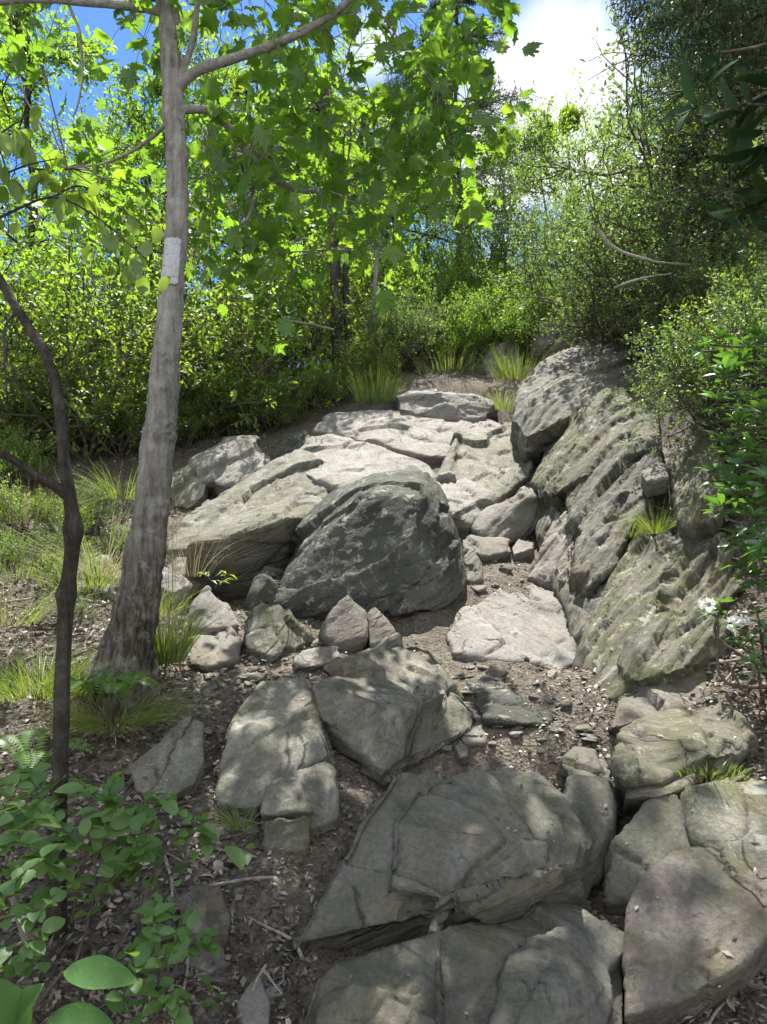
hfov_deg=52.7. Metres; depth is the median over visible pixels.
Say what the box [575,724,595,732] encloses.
flat stone
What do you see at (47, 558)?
leafy shrub
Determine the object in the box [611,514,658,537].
grass tuft
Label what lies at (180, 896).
loose stone
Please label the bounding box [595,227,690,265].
dead branch
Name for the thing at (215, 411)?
laurel shrub
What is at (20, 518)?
laurel shrub
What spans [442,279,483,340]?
leafy shrub
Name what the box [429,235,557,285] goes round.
leafy shrub
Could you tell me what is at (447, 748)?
loose stone
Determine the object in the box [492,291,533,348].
leafy shrub
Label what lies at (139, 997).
loose stone
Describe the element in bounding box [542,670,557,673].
flat stone
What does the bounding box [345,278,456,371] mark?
laurel shrub
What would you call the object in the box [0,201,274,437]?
laurel shrub
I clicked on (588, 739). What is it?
flat stone
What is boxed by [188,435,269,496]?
boulder
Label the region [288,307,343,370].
laurel shrub
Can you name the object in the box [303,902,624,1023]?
bedrock slab
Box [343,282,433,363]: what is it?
leafy shrub
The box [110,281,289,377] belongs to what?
leafy shrub
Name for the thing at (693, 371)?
laurel shrub
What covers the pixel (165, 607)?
grass tuft
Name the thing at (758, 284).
laurel shrub
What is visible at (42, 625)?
twig
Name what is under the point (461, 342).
leafy shrub
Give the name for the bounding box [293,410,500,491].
bedrock slab
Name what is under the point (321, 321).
laurel shrub
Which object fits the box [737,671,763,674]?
twig
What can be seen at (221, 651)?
boulder
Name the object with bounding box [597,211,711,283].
laurel shrub
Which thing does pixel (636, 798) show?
rock ledge
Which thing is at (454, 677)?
flat stone
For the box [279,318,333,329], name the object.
dead branch
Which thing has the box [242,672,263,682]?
loose stone
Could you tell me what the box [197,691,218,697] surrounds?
flat stone
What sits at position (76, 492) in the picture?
leafy shrub
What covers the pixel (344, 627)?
boulder
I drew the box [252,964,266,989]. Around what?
stick
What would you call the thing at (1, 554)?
laurel shrub
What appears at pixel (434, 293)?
laurel shrub
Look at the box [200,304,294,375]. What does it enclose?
laurel shrub
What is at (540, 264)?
laurel shrub
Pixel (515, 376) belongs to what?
grass tuft
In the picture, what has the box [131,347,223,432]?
laurel shrub
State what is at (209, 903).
boulder
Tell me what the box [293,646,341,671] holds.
boulder
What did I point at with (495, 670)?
loose stone
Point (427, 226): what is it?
oak tree
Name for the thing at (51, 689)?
grass tuft
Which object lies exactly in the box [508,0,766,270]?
laurel shrub
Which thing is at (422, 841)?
rock step
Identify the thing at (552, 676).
loose stone
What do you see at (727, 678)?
stick
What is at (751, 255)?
laurel shrub
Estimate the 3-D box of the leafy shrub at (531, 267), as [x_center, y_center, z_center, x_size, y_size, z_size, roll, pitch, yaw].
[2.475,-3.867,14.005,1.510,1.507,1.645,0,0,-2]
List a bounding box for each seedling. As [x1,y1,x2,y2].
[0,762,88,831]
[0,773,72,978]
[0,828,70,964]
[16,799,158,960]
[54,770,208,921]
[90,804,253,958]
[102,902,200,1023]
[118,879,220,995]
[155,593,206,671]
[198,570,236,587]
[199,975,224,1018]
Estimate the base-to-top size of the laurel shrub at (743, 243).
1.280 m
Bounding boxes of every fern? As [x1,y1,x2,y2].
[0,729,93,770]
[47,669,136,705]
[78,671,159,705]
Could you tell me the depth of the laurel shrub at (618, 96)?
14.26 m
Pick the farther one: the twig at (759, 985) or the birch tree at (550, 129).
the birch tree at (550, 129)
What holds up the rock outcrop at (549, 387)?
on the ground
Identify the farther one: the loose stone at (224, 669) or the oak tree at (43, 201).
the oak tree at (43, 201)
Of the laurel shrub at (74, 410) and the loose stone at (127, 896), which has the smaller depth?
the loose stone at (127, 896)
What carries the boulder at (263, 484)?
on the ground
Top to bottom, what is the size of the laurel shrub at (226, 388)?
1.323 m
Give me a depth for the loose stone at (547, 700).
4.00 m
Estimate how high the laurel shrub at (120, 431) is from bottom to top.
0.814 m
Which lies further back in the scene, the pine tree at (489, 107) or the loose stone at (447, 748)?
the pine tree at (489, 107)
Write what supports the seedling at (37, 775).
on the ground
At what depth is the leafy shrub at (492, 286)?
13.39 m
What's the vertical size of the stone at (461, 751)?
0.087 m
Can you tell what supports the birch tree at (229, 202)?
on the ground
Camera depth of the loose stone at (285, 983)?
2.54 m
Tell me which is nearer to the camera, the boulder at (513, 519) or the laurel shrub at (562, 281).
the boulder at (513, 519)
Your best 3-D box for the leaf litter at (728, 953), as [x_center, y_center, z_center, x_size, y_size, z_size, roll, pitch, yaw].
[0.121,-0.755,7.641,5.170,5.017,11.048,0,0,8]
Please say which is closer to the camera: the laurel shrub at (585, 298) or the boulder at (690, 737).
the boulder at (690, 737)
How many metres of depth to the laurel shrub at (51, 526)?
6.79 m
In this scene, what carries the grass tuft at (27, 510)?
on the ground
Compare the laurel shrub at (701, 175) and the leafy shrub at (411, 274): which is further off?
the leafy shrub at (411, 274)
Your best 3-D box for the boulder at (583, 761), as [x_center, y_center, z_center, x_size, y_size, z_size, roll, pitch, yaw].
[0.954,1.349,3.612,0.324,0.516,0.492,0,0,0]
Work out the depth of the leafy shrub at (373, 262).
17.11 m
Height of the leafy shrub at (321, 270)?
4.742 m
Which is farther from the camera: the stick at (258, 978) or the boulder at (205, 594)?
the boulder at (205, 594)
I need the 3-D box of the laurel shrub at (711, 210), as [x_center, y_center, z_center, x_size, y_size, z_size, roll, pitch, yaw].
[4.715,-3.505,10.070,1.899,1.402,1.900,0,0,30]
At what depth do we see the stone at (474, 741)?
3.70 m
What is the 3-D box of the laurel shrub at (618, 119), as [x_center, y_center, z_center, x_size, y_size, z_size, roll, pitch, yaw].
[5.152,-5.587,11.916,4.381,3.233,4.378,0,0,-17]
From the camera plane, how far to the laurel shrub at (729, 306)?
7.12 m
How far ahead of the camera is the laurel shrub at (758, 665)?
3.71 m
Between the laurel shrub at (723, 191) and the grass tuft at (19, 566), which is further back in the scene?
the laurel shrub at (723, 191)
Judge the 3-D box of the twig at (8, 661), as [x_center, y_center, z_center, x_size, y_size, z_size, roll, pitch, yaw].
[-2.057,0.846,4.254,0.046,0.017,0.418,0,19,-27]
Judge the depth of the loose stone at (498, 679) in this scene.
4.26 m
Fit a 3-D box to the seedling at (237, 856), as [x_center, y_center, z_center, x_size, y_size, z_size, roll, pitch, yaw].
[-0.659,1.181,2.418,0.502,0.478,0.210,0,0,0]
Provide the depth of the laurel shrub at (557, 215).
14.67 m
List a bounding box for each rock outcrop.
[510,336,639,465]
[527,510,573,589]
[529,383,662,511]
[565,438,664,598]
[572,526,744,702]
[669,434,729,543]
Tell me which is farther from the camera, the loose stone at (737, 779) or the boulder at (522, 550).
the boulder at (522, 550)
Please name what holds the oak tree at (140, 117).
on the ground
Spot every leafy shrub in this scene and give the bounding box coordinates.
[0,413,56,485]
[0,451,18,481]
[0,527,33,566]
[0,538,18,565]
[13,449,56,486]
[31,545,90,588]
[31,547,63,567]
[47,531,97,558]
[51,482,87,503]
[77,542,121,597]
[96,522,130,558]
[108,408,179,445]
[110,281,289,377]
[177,393,215,447]
[192,369,277,434]
[224,359,295,430]
[264,222,435,335]
[273,371,309,413]
[287,236,418,340]
[294,238,415,345]
[305,369,345,405]
[324,339,383,396]
[326,311,413,374]
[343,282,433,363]
[352,278,426,313]
[355,232,486,312]
[358,221,503,325]
[394,223,509,338]
[422,300,514,371]
[427,184,589,304]
[428,295,458,347]
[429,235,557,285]
[430,275,525,365]
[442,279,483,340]
[452,267,547,340]
[466,284,541,343]
[469,259,556,306]
[479,258,557,314]
[489,280,566,363]
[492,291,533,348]
[493,271,565,331]
[508,280,582,339]
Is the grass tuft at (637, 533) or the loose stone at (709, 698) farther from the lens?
the grass tuft at (637, 533)
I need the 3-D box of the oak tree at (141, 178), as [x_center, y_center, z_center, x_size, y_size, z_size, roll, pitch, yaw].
[-5.703,-5.708,18.489,5.392,6.781,4.873,0,0,-42]
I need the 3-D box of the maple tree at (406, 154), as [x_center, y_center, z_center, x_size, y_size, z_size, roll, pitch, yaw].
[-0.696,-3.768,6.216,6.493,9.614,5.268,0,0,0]
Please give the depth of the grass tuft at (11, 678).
3.91 m
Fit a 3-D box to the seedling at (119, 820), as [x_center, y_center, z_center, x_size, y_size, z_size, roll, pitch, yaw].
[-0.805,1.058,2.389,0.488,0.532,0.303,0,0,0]
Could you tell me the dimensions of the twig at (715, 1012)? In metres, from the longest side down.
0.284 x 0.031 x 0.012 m
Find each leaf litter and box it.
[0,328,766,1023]
[142,349,759,1017]
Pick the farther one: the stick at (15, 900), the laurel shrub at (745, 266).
the laurel shrub at (745, 266)
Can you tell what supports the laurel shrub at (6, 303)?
on the ground
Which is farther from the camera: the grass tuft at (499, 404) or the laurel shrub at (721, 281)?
the grass tuft at (499, 404)
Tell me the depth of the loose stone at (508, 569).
6.02 m
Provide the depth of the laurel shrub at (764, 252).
6.90 m
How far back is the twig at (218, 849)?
3.00 m
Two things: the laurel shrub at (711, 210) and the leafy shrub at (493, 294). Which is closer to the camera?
the laurel shrub at (711, 210)
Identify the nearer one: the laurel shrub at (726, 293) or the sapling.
the sapling
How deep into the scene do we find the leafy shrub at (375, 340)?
12.49 m
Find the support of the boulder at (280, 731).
on the ground
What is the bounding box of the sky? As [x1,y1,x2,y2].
[0,0,735,408]
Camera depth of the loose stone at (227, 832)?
3.07 m
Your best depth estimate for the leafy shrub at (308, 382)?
11.32 m
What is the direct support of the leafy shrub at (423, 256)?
on the ground
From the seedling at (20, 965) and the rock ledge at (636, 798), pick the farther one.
the rock ledge at (636, 798)
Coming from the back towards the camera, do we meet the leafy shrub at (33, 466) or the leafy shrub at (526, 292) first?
the leafy shrub at (526, 292)
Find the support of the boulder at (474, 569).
on the ground
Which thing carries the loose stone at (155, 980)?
on the ground
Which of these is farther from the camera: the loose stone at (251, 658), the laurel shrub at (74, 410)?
the laurel shrub at (74, 410)
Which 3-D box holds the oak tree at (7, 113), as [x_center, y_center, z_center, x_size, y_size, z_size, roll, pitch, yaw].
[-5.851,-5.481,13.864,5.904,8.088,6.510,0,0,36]
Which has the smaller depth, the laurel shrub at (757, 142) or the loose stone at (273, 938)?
the loose stone at (273, 938)
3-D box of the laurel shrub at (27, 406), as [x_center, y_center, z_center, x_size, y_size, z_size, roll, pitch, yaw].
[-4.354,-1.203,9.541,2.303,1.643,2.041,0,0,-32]
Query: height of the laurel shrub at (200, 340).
2.618 m
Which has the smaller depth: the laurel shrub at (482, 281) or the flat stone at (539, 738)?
the flat stone at (539, 738)
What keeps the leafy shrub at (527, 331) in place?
on the ground
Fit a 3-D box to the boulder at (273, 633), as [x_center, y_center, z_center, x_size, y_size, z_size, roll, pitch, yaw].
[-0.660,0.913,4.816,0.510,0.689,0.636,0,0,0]
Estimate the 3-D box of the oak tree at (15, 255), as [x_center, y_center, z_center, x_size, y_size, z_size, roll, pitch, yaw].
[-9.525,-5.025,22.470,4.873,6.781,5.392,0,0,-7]
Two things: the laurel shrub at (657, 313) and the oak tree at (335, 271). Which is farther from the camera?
the oak tree at (335, 271)
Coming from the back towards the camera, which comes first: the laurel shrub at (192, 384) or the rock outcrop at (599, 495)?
the laurel shrub at (192, 384)
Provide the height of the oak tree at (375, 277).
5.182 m
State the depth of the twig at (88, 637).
4.71 m
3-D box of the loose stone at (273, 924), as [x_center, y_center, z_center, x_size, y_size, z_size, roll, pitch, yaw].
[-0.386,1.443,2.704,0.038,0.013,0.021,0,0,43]
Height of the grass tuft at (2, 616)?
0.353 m
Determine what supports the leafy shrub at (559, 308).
on the ground
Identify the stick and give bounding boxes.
[9,891,36,945]
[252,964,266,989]
[263,970,280,992]
[720,673,731,685]
[727,662,760,706]
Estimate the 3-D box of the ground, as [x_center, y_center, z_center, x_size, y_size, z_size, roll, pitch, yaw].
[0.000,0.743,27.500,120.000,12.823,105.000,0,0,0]
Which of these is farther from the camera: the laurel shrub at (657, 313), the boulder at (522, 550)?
the laurel shrub at (657, 313)
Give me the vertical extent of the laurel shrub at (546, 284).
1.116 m
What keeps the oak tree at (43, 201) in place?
on the ground
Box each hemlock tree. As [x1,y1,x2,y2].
[579,0,766,227]
[594,4,764,181]
[599,0,764,217]
[606,0,766,105]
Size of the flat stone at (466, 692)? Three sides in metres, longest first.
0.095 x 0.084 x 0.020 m
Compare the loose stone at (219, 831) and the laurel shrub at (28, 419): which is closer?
the loose stone at (219, 831)
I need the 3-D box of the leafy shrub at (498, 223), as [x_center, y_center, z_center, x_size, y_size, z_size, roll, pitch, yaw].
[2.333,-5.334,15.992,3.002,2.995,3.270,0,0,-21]
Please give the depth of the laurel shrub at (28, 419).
9.81 m
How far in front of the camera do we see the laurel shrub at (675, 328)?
8.77 m
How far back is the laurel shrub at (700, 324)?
5.89 m
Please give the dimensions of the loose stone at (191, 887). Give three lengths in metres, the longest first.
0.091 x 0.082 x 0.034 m
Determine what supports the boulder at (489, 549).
on the ground
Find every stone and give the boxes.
[34,631,43,634]
[122,893,136,899]
[135,995,143,1000]
[152,971,170,987]
[157,934,172,941]
[170,815,198,827]
[170,893,185,907]
[188,882,208,890]
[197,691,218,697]
[197,970,223,976]
[203,688,212,693]
[204,728,212,733]
[206,682,218,685]
[207,841,217,851]
[211,975,223,983]
[213,860,223,872]
[217,667,228,671]
[218,828,226,837]
[221,830,229,836]
[226,852,252,863]
[228,907,235,912]
[231,816,260,833]
[233,887,244,898]
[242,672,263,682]
[244,681,252,686]
[246,661,256,664]
[248,655,258,661]
[250,668,265,672]
[266,984,282,1000]
[269,922,277,927]
[270,936,281,941]
[278,979,287,987]
[311,639,322,643]
[428,918,444,933]
[440,745,451,751]
[451,675,460,678]
[454,743,467,764]
[460,725,487,747]
[461,691,473,693]
[462,732,477,736]
[470,585,487,592]
[472,715,481,723]
[477,665,488,669]
[485,664,508,675]
[490,725,502,727]
[494,677,503,682]
[498,566,512,573]
[509,731,522,737]
[511,725,523,730]
[528,695,538,699]
[535,736,547,741]
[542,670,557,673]
[544,698,552,702]
[548,673,555,678]
[555,699,571,709]
[571,699,582,704]
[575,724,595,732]
[580,733,593,736]
[580,737,599,741]
[704,695,718,701]
[730,773,744,781]
[756,979,764,984]
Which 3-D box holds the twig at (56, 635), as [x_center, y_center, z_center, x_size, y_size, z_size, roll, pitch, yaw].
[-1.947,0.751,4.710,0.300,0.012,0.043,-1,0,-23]
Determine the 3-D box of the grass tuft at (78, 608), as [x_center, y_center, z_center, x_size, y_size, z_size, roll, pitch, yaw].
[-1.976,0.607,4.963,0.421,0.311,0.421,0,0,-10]
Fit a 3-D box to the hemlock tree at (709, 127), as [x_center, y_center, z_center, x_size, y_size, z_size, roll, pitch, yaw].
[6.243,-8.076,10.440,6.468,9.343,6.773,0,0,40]
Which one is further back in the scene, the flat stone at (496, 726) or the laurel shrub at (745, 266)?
the laurel shrub at (745, 266)
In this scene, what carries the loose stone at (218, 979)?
on the ground
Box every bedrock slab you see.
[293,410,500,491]
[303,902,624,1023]
[437,422,534,502]
[446,584,576,668]
[535,438,670,646]
[621,846,766,1023]
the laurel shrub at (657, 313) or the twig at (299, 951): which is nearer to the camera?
the twig at (299, 951)
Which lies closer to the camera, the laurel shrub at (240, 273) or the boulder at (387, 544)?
the boulder at (387, 544)
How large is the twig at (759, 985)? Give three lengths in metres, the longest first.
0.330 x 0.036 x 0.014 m
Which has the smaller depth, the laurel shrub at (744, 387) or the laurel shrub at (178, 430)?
the laurel shrub at (744, 387)
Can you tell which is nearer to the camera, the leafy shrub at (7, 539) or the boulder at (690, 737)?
the boulder at (690, 737)
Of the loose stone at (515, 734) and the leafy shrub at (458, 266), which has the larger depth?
the leafy shrub at (458, 266)
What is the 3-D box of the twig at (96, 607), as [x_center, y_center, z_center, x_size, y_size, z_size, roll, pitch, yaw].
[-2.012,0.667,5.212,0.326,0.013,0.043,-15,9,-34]
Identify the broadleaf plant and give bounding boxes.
[0,955,137,1023]
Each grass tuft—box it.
[0,461,256,577]
[0,462,131,523]
[0,535,102,579]
[0,567,91,627]
[0,631,166,703]
[2,674,219,749]
[8,543,167,589]
[18,650,141,702]
[73,457,178,498]
[92,590,233,665]
[98,580,203,615]
[120,495,267,576]
[159,525,193,661]
[197,787,270,832]
[345,363,413,403]
[409,347,488,374]
[472,384,517,410]
[481,343,556,381]
[609,500,684,533]
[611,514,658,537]
[669,757,753,785]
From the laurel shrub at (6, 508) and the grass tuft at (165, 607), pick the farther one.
the laurel shrub at (6, 508)
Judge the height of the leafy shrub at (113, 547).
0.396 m
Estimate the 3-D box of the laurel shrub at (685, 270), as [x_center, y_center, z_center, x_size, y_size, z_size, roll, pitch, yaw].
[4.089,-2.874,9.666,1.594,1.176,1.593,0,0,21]
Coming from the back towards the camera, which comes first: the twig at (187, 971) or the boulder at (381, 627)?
the boulder at (381, 627)
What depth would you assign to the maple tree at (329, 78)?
16.51 m
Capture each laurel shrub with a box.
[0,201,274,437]
[0,240,201,460]
[0,244,126,440]
[0,261,27,383]
[0,284,181,460]
[0,357,128,460]
[0,388,56,453]
[0,472,61,541]
[0,473,23,528]
[0,490,22,529]
[0,544,14,598]
[10,487,109,541]
[11,523,95,577]
[12,343,186,464]
[29,347,148,454]
[31,372,137,443]
[41,194,312,395]
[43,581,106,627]
[51,282,340,442]
[55,474,133,535]
[84,405,144,456]
[91,253,346,440]
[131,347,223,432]
[138,404,214,445]
[178,340,253,435]
[178,362,250,438]
[185,357,285,434]
[190,358,319,430]
[198,224,399,377]
[198,261,392,394]
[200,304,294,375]
[234,383,311,432]
[272,357,353,414]
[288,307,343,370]
[308,361,368,407]
[324,320,405,390]
[325,286,405,352]
[341,300,446,377]
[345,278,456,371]
[355,301,459,371]
[366,283,442,359]
[397,270,498,358]
[453,249,549,318]
[467,173,717,352]
[471,200,657,328]
[505,55,766,312]
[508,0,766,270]
[516,266,571,306]
[519,168,649,273]
[519,251,683,353]
[542,250,616,299]
[550,28,766,245]
[550,258,656,339]
[554,278,629,339]
[558,256,635,350]
[560,200,655,271]
[569,96,751,233]
[572,17,761,237]
[595,196,757,349]
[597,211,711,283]
[606,273,766,430]
[608,308,759,429]
[612,232,764,341]
[613,193,721,260]
[614,276,683,350]
[615,284,709,359]
[617,273,766,454]
[625,218,738,308]
[626,181,755,299]
[650,225,753,312]
[651,98,766,280]
[656,220,766,324]
[656,320,766,429]
[659,196,766,301]
[677,270,766,402]
[679,182,764,249]
[685,235,752,276]
[685,259,751,327]
[687,296,766,444]
[689,242,759,315]
[693,244,766,310]
[693,268,758,318]
[693,276,754,338]
[694,170,766,215]
[698,597,766,695]
[701,365,766,494]
[703,231,766,327]
[703,252,766,329]
[703,303,766,424]
[705,249,764,322]
[705,289,766,387]
[722,210,764,278]
[722,242,766,317]
[726,229,766,274]
[728,215,758,263]
[728,249,766,307]
[731,226,766,257]
[731,363,765,436]
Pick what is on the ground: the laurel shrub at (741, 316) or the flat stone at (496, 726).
the laurel shrub at (741, 316)
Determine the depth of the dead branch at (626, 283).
8.19 m
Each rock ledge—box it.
[392,388,497,421]
[465,676,553,728]
[623,773,696,811]
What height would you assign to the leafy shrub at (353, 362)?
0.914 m
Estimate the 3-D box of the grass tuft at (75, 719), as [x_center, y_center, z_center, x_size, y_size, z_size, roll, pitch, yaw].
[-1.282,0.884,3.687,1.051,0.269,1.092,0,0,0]
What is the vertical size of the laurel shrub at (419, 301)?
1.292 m
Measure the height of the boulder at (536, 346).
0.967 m
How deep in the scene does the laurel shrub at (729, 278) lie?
8.30 m
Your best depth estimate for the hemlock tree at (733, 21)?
4.18 m
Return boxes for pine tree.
[31,137,206,377]
[306,0,616,262]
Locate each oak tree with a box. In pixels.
[0,4,226,417]
[0,86,130,299]
[0,216,120,348]
[8,59,277,323]
[25,87,234,322]
[50,176,231,362]
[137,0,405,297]
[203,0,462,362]
[204,214,326,364]
[273,69,357,388]
[285,101,407,386]
[289,110,491,305]
[355,111,441,379]
[390,165,521,292]
[455,197,484,262]
[486,68,650,283]
[605,152,664,219]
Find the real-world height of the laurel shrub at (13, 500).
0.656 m
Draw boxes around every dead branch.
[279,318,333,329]
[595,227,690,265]
[613,273,671,288]
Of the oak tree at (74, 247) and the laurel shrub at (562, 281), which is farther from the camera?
the oak tree at (74, 247)
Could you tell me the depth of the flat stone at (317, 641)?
4.83 m
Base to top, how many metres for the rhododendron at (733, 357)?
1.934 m
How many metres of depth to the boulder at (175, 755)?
3.36 m
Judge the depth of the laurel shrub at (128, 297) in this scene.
9.95 m
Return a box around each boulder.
[77,555,121,601]
[128,716,204,806]
[159,567,192,611]
[166,448,330,600]
[170,464,209,510]
[180,884,231,952]
[185,495,321,602]
[187,585,238,634]
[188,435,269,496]
[189,626,243,672]
[189,943,226,975]
[214,677,334,818]
[237,977,270,1023]
[243,603,313,663]
[246,467,466,619]
[260,761,340,835]
[263,816,310,856]
[273,430,309,459]
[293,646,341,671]
[306,632,473,788]
[318,595,368,652]
[367,607,395,647]
[430,471,498,543]
[462,534,510,562]
[464,549,483,584]
[471,486,540,546]
[476,337,524,377]
[512,539,534,561]
[529,314,585,360]
[556,747,610,787]
[602,794,690,914]
[607,668,707,735]
[607,702,757,817]
[641,464,668,497]
[677,780,766,851]
[719,828,766,896]
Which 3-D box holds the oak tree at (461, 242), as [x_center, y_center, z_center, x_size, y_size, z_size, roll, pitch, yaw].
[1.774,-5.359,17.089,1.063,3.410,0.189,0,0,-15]
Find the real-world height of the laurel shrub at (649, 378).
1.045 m
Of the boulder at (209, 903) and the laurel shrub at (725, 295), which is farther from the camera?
the laurel shrub at (725, 295)
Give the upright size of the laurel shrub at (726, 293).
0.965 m
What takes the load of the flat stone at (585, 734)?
on the ground
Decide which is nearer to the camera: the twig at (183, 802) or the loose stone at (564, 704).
the twig at (183, 802)
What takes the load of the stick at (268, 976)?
on the ground
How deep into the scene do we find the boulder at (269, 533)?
6.12 m
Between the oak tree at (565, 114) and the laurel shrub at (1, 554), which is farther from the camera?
the oak tree at (565, 114)
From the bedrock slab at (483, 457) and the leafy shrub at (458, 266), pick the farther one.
the leafy shrub at (458, 266)
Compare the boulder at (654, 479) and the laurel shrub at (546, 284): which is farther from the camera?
the laurel shrub at (546, 284)
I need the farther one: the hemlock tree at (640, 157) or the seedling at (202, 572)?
the hemlock tree at (640, 157)
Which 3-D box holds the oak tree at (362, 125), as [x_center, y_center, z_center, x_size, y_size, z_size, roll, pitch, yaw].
[-0.524,-4.467,13.181,2.872,5.013,1.907,0,0,0]
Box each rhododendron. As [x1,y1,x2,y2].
[649,23,766,260]
[685,320,766,660]
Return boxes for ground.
[0,308,766,1023]
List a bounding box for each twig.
[2,598,32,602]
[5,647,12,682]
[8,617,46,627]
[27,623,54,628]
[37,633,89,637]
[40,627,56,629]
[59,983,74,987]
[73,648,91,656]
[75,603,108,613]
[82,623,100,648]
[134,795,212,814]
[156,847,184,862]
[160,845,173,896]
[171,956,189,1023]
[208,876,273,885]
[215,848,256,857]
[219,830,258,840]
[246,914,304,959]
[652,505,672,513]
[707,1001,725,1023]
[709,658,743,664]
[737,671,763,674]
[751,982,766,988]
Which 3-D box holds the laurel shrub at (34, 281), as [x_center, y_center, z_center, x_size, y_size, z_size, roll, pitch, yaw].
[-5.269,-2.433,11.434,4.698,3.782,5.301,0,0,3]
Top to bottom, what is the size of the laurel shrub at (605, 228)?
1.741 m
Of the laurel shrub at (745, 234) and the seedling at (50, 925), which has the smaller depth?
the seedling at (50, 925)
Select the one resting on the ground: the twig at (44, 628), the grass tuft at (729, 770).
the twig at (44, 628)
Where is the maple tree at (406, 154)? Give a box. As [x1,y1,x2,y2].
[0,0,546,717]
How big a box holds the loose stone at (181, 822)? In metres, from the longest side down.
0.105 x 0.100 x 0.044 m
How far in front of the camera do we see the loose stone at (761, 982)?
2.41 m
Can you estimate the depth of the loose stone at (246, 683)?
4.20 m
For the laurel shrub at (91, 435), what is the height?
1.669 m
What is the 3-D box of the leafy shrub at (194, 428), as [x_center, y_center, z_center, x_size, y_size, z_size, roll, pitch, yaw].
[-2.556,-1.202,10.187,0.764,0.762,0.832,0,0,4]
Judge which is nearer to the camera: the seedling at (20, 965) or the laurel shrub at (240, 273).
the seedling at (20, 965)
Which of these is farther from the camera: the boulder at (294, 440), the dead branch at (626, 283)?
the boulder at (294, 440)
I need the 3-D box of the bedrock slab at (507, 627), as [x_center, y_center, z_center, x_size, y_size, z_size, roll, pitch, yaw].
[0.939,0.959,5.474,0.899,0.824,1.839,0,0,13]
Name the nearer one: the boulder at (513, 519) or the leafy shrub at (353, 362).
the boulder at (513, 519)
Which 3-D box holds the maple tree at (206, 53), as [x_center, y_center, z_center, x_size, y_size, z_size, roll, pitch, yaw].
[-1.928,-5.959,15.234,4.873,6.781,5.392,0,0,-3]
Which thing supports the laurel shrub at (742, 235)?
on the ground
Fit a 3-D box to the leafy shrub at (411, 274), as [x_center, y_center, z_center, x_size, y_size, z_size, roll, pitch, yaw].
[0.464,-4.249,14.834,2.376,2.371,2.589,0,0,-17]
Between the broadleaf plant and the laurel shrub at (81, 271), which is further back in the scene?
the laurel shrub at (81, 271)
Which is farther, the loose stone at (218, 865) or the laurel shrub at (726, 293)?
the laurel shrub at (726, 293)
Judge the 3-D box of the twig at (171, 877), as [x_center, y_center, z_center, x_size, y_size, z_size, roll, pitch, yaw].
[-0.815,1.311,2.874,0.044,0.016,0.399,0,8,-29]
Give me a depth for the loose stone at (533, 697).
4.02 m
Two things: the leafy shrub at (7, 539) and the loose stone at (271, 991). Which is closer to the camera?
the loose stone at (271, 991)
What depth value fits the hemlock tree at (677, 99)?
8.88 m
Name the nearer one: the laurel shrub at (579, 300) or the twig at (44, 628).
the twig at (44, 628)
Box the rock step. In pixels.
[278,767,617,963]
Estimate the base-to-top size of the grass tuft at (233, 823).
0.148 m
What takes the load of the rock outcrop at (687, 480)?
on the ground
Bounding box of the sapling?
[0,106,170,940]
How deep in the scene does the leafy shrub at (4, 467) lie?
7.53 m
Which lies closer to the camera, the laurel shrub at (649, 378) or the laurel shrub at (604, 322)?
the laurel shrub at (649, 378)
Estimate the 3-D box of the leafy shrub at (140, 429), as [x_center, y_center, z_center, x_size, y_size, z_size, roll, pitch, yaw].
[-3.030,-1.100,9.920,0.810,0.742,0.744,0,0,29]
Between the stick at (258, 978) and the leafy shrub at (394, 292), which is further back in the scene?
the leafy shrub at (394, 292)
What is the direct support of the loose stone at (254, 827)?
on the ground
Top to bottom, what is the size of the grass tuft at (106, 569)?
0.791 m
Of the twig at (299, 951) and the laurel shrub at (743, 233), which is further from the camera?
the laurel shrub at (743, 233)
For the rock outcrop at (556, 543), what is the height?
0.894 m
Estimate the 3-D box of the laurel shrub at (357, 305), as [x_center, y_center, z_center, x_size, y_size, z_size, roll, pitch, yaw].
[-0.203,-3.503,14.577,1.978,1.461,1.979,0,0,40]
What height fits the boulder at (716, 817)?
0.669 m
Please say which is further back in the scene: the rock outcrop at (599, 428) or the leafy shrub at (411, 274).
the leafy shrub at (411, 274)
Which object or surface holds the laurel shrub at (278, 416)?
on the ground
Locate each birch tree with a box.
[203,103,296,359]
[414,165,491,297]
[462,119,547,280]
[507,113,598,264]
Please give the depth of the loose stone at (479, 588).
5.66 m
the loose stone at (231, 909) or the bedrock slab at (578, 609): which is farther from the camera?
the bedrock slab at (578, 609)
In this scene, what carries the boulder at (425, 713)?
on the ground
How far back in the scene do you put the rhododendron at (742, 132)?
2.29 m
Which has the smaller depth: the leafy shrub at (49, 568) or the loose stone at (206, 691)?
the loose stone at (206, 691)
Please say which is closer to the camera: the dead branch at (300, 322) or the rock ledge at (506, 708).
the rock ledge at (506, 708)
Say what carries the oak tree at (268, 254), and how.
on the ground
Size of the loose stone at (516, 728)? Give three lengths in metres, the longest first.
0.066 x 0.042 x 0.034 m
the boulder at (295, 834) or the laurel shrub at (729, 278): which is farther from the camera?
the laurel shrub at (729, 278)
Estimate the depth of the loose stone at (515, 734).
3.74 m
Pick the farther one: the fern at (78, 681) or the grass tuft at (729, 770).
the fern at (78, 681)
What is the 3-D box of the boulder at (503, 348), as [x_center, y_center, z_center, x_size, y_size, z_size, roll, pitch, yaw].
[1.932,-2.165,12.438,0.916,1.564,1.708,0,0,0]

